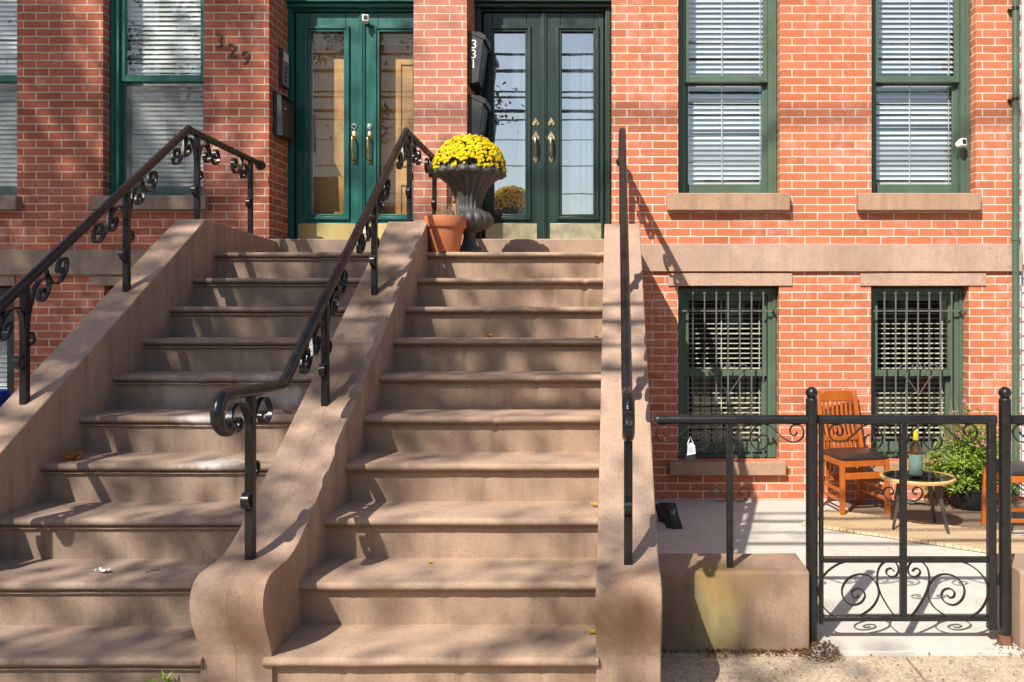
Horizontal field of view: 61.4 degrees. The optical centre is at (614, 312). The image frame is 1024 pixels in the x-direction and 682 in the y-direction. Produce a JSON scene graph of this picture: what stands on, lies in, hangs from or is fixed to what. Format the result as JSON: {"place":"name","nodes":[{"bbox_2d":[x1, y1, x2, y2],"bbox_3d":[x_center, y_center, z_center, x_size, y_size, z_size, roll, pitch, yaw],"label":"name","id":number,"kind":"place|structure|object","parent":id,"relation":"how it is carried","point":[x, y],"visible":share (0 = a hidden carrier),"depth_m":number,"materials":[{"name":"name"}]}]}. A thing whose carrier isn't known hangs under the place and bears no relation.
{"place":"outdoors","nodes":[
{"label":"outdoors","id":0,"kind":"place"},
{"bbox_2d":[655,503,663,522],"bbox_3d":[0.358,1.483,6.345,0.058,0.133,0.173,0,0,-24],"label":"slate slab","id":1,"kind":"object","parent":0,"point":[659,512],"depth_m":6.34,"materials":[{"name":"black stone"}]},
{"bbox_2d":[659,502,682,528],"bbox_3d":[0.406,1.462,6.157,0.201,0.174,0.066,0,0,44],"label":"slate slab","id":2,"kind":"object","parent":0,"point":[670,515],"depth_m":6.15,"materials":[{"name":"black stone"}]},
{"bbox_2d":[655,500,1023,657],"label":"patio","id":3,"kind":"structure","parent":0,"point":[768,526],"depth_m":5.01,"materials":[{"name":"concrete"}]},
{"bbox_2d":[414,0,1022,499],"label":"brick house","id":4,"kind":"structure","parent":3,"relation":"on","point":[818,200],"depth_m":7.04,"materials":[{"name":"red brick"}]},
{"bbox_2d":[468,31,490,91],"bbox_3d":[-1.141,-2.121,7.232,0.152,0.440,0.272,0,0,0],"label":"mailbox","id":5,"kind":"object","parent":4,"relation":"attached to","point":[479,45],"visible":1,"depth_m":7.10,"materials":[{"name":"black plastic"}]},
{"bbox_2d":[468,95,490,136],"bbox_3d":[-1.141,-1.596,7.232,0.152,0.430,0.272,0,0,0],"label":"mailbox","id":6,"kind":"object","parent":4,"relation":"attached to","point":[479,107],"visible":0.79,"depth_m":7.10,"materials":[{"name":"black metal"}]},
{"bbox_2d":[483,13,546,238],"bbox_3d":[-0.871,-1.632,7.475,0.557,1.993,0.112,0,0,0],"label":"door","id":7,"kind":"structure","parent":4,"relation":"in","point":[532,224],"depth_m":7.48,"materials":[{"name":"green paint"}]},
{"bbox_2d":[547,13,603,238],"bbox_3d":[-0.358,-1.632,7.475,0.525,1.993,0.112,0,0,0],"label":"door","id":8,"kind":"structure","parent":4,"relation":"in","point":[559,225],"depth_m":7.48,"materials":[{"name":"green paint"}]},
{"bbox_2d":[678,0,776,192],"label":"window","id":9,"kind":"structure","parent":4,"relation":"in","point":[768,79],"depth_m":7.31,"materials":[{"name":"green paint"}]},
{"bbox_2d":[678,287,776,457],"bbox_3d":[0.944,0.505,7.242,0.834,1.431,0.204,0,0,0],"label":"window","id":10,"kind":"structure","parent":4,"relation":"in","point":[684,293],"depth_m":7.18,"materials":[{"name":"green paint"}]},
{"bbox_2d":[871,287,962,457],"bbox_3d":[2.521,0.505,7.242,0.805,1.431,0.204,0,0,0],"label":"window","id":11,"kind":"structure","parent":4,"relation":"in","point":[877,295],"depth_m":7.18,"materials":[{"name":"green paint"}]},
{"bbox_2d":[872,0,969,192],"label":"window","id":12,"kind":"structure","parent":4,"relation":"in","point":[960,80],"depth_m":7.31,"materials":[{"name":"green paint"}]},
{"bbox_2d":[955,138,966,146],"bbox_3d":[2.882,-1.409,7.097,0.054,0.069,0.101,0,0,-13],"label":"security camera","id":13,"kind":"object","parent":4,"relation":"attached to","point":[961,142],"visible":1,"depth_m":7.06,"materials":[{"name":"white plastic"}]},
{"bbox_2d":[1007,0,1019,500],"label":"drainpipe","id":14,"kind":"object","parent":4,"relation":"attached to","point":[1014,9],"visible":1,"depth_m":6.97,"materials":[{"name":"green metal"}]},
{"bbox_2d":[658,553,808,652],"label":"stone block","id":15,"kind":"structure","parent":3,"relation":"on","point":[751,601],"depth_m":3.93,"materials":[{"name":"brown stone"}]},
{"bbox_2d":[653,415,807,567],"bbox_3d":[0.543,0.844,4.000,0.721,0.731,0.045,0,0,0],"label":"iron fence","id":16,"kind":"object","parent":15,"relation":"on","point":[729,421],"visible":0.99,"depth_m":3.99,"materials":[{"name":"black metal"}]},
{"bbox_2d":[686,437,695,460],"bbox_3d":[0.355,0.634,3.974,0.044,0.110,0.043,0,0,0],"label":"key lockbox","id":17,"kind":"object","parent":16,"relation":"hanging from","point":[690,454],"visible":1,"depth_m":3.95,"materials":[{"name":"white plastic"}]},
{"bbox_2d":[806,387,818,644],"bbox_3d":[0.925,0.955,4.001,0.063,1.215,0.063,0,0,0],"label":"gate post","id":18,"kind":"object","parent":3,"relation":"on","point":[812,485],"visible":0.94,"depth_m":3.98,"materials":[{"name":"black metal"}]},
{"bbox_2d":[802,509,1023,552],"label":"jute rug","id":19,"kind":"object","parent":3,"relation":"on","point":[964,538],"visible":0.79,"depth_m":5.95,"materials":[{"name":"beige wicker"}]},
{"bbox_2d":[879,469,956,533],"bbox_3d":[2.145,1.341,6.040,0.514,0.375,0.514,0,0,0],"label":"side table","id":20,"kind":"object","parent":19,"relation":"on","point":[936,479],"visible":0.86,"depth_m":5.98,"materials":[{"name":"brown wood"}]},
{"bbox_2d":[908,429,922,477],"bbox_3d":[2.118,0.986,6.000,0.096,0.334,0.096,0,0,0],"label":"wine bottle","id":21,"kind":"object","parent":20,"relation":"on","point":[915,461],"visible":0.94,"depth_m":5.97,"materials":[{"name":"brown glass"}]},
{"bbox_2d":[845,500,1023,529],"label":"board mat","id":22,"kind":"object","parent":3,"relation":"on","point":[922,512],"visible":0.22,"depth_m":6.56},
{"bbox_2d":[816,390,890,514],"bbox_3d":[1.852,1.091,6.704,0.414,0.920,0.503,0,0,-13],"label":"rocking chair","id":23,"kind":"object","parent":22,"relation":"on","point":[860,457],"visible":0.82,"depth_m":6.72,"materials":[{"name":"orange wood"}]},
{"bbox_2d":[907,498,926,502],"bbox_3d":[2.431,1.517,6.858,0.169,0.031,0.115,0,0,0],"label":"plastic scrap","id":24,"kind":"object","parent":22,"relation":"on","point":[920,501],"visible":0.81,"depth_m":6.88,"materials":[{"name":"plastic"}]},
{"bbox_2d":[921,398,1023,510],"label":"flowering shrub","id":25,"kind":"object","parent":22,"relation":"on","point":[964,466],"visible":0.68,"depth_m":6.64,"materials":[{"name":"green plant"}]},
{"bbox_2d":[981,461,1023,525],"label":"folding chair","id":26,"kind":"object","parent":22,"relation":"on","point":[1017,471],"visible":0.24,"depth_m":5.98,"materials":[{"name":"orange wood"}]},
{"bbox_2d":[997,387,1012,645],"bbox_3d":[1.831,0.955,4.002,0.074,1.215,0.074,0,0,0],"label":"gate post","id":27,"kind":"object","parent":3,"relation":"on","point":[1004,637],"visible":1,"depth_m":3.98,"materials":[{"name":"black metal"}]},
{"bbox_2d":[818,415,999,629],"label":"iron gate","id":28,"kind":"structure","parent":27,"relation":"attached to","point":[991,580],"depth_m":3.99,"materials":[{"name":"black metal"}]},
{"bbox_2d":[997,553,1023,648],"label":"stone block","id":29,"kind":"structure","parent":3,"relation":"on","point":[1017,596],"depth_m":3.98,"materials":[{"name":"brown stone"}]},
{"bbox_2d":[1011,415,1023,442],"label":"iron fence","id":30,"kind":"object","parent":29,"relation":"on","point":[1017,420],"visible":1,"depth_m":3.98,"materials":[{"name":"black metal"}]},
{"bbox_2d":[661,652,1023,681],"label":"sidewalk","id":31,"kind":"structure","parent":0,"point":[689,668],"depth_m":3.76,"materials":[{"name":"beige concrete"}]},
{"bbox_2d":[147,670,178,681],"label":"weed","id":32,"kind":"object","parent":31,"relation":"on","point":[166,678],"visible":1,"depth_m":3.20,"materials":[{"name":"green plant"}]},
{"bbox_2d":[0,219,407,681],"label":"stoop","id":33,"kind":"object","parent":31,"relation":"on","point":[161,353],"visible":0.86,"depth_m":4.16,"materials":[{"name":"brown stone"}]},
{"bbox_2d":[59,450,82,458],"bbox_3d":[-2.676,0.703,4.208,0.100,0.047,0.122,0,0,0],"label":"fallen leaf","id":34,"kind":"object","parent":33,"relation":"on","point":[72,455],"visible":1,"depth_m":4.21,"materials":[{"name":"orange plant"}]},
{"bbox_2d":[95,567,109,571],"bbox_3d":[-2.187,1.100,3.651,0.058,0.020,0.042,0,0,0],"label":"paper scrap","id":35,"kind":"object","parent":33,"relation":"on","point":[100,569],"visible":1,"depth_m":3.65,"materials":[{"name":"white paper"}]},
{"bbox_2d":[0,125,265,404],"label":"handrail","id":36,"kind":"object","parent":33,"relation":"on","point":[20,288],"visible":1,"depth_m":4.96,"materials":[{"name":"black metal"}]},
{"bbox_2d":[210,127,436,559],"bbox_3d":[-1.450,-0.150,5.041,0.083,2.281,3.900,0,0,0],"label":"handrail","id":37,"kind":"object","parent":33,"relation":"on","point":[326,306],"visible":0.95,"depth_m":4.20,"materials":[{"name":"black metal"}]},
{"bbox_2d":[227,222,661,681],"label":"stoop","id":38,"kind":"object","parent":31,"relation":"on","point":[466,456],"visible":1,"depth_m":3.95,"materials":[{"name":"brown stone"}]},
{"bbox_2d":[424,199,466,251],"bbox_3d":[-1.192,-0.610,6.020,0.296,0.377,0.296,0,0,0],"label":"flower pot","id":39,"kind":"object","parent":38,"relation":"on","point":[445,232],"visible":0.93,"depth_m":5.92,"materials":[{"name":"ceramic"}]},
{"bbox_2d":[432,163,506,251],"bbox_3d":[-1.062,-0.738,6.250,0.535,0.631,0.543,0,0,0],"label":"garden urn","id":40,"kind":"object","parent":38,"relation":"on","point":[468,189],"visible":0.88,"depth_m":6.14,"materials":[{"name":"grey metal"}]},
{"bbox_2d":[431,134,506,182],"bbox_3d":[-1.064,-1.137,6.249,0.566,0.335,0.560,0,0,0],"label":"chrysanthemum","id":41,"kind":"object","parent":40,"relation":"in","point":[464,149],"visible":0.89,"depth_m":6.08,"materials":[{"name":"yellow plant"}]},
{"bbox_2d":[616,127,634,564],"bbox_3d":[0.055,-0.138,5.099,0.083,2.305,3.784,0,0,0],"label":"handrail","id":42,"kind":"object","parent":38,"relation":"on","point":[628,415],"visible":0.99,"depth_m":3.87,"materials":[{"name":"black metal"}]},
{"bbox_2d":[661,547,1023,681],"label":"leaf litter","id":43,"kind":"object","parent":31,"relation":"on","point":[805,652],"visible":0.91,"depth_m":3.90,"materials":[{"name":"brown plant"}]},
{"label":"forecourt","id":44,"kind":"structure","parent":0,"visible":0},
{"bbox_2d":[0,389,10,406],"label":"recycling bin","id":45,"kind":"object","parent":44,"relation":"on","point":[5,394],"visible":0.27,"depth_m":6.24,"materials":[{"name":"blue plastic"}]},
{"bbox_2d":[0,0,413,394],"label":"brick house","id":46,"kind":"structure","parent":44,"relation":"on","point":[101,101],"depth_m":7.13,"materials":[{"name":"red brick"}]},
{"bbox_2d":[0,287,13,394],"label":"window","id":47,"kind":"structure","parent":46,"relation":"in","point":[6,347],"depth_m":7.14,"materials":[{"name":"white glass"}]},
{"bbox_2d":[0,0,16,195],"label":"window","id":48,"kind":"structure","parent":46,"relation":"in","point":[8,72],"depth_m":7.31,"materials":[{"name":"teal paint"}]},
{"bbox_2d":[110,0,203,195],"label":"window","id":49,"kind":"structure","parent":46,"relation":"in","point":[160,77],"depth_m":7.31,"materials":[{"name":"teal paint"}]},
{"bbox_2d":[279,48,288,88],"bbox_3d":[-2.829,-2.090,7.314,0.040,0.320,0.145,0,0,0],"label":"intercom","id":50,"kind":"object","parent":46,"relation":"attached to","point":[283,68],"visible":1,"depth_m":7.27,"materials":[{"name":"grey metal"}]},
{"bbox_2d":[273,91,296,140],"bbox_3d":[-2.799,-1.663,7.245,0.100,0.369,0.285,0,0,0],"label":"mailbox","id":51,"kind":"object","parent":46,"relation":"attached to","point":[283,117],"visible":1,"depth_m":7.14,"materials":[{"name":"black metal"}]},
{"bbox_2d":[296,13,364,238],"bbox_3d":[-2.490,-1.632,7.471,0.610,1.993,0.120,0,0,0],"label":"door","id":52,"kind":"structure","parent":46,"relation":"in","point":[308,225],"depth_m":7.48,"materials":[{"name":"teal paint"}]},
{"bbox_2d":[315,45,412,213],"bbox_3d":[-2.104,-1.485,7.667,1.168,1.830,0.049,0,0,0],"label":"inner door","id":53,"kind":"structure","parent":46,"relation":"in","point":[396,61],"depth_m":7.66,"materials":[{"name":"brown wood"}]},
{"bbox_2d":[362,14,368,23],"bbox_3d":[-2.165,-2.549,7.426,0.054,0.069,0.102,0,0,-14],"label":"security camera","id":54,"kind":"object","parent":46,"relation":"attached to","point":[365,18],"visible":1,"depth_m":7.38,"materials":[{"name":"white plastic"}]},
{"bbox_2d":[365,13,413,238],"bbox_3d":[-1.924,-1.632,7.471,0.578,1.993,0.120,0,0,0],"label":"door","id":55,"kind":"structure","parent":46,"relation":"in","point":[378,22],"depth_m":7.49,"materials":[{"name":"teal paint"}]},
{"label":"ground","id":56,"kind":"structure","parent":0,"visible":0},
{"bbox_2d":[1021,0,1023,496],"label":"clapboard house","id":57,"kind":"structure","parent":56,"relation":"on","point":[1022,221],"depth_m":7.08,"materials":[{"name":"red brick"}]}
]}

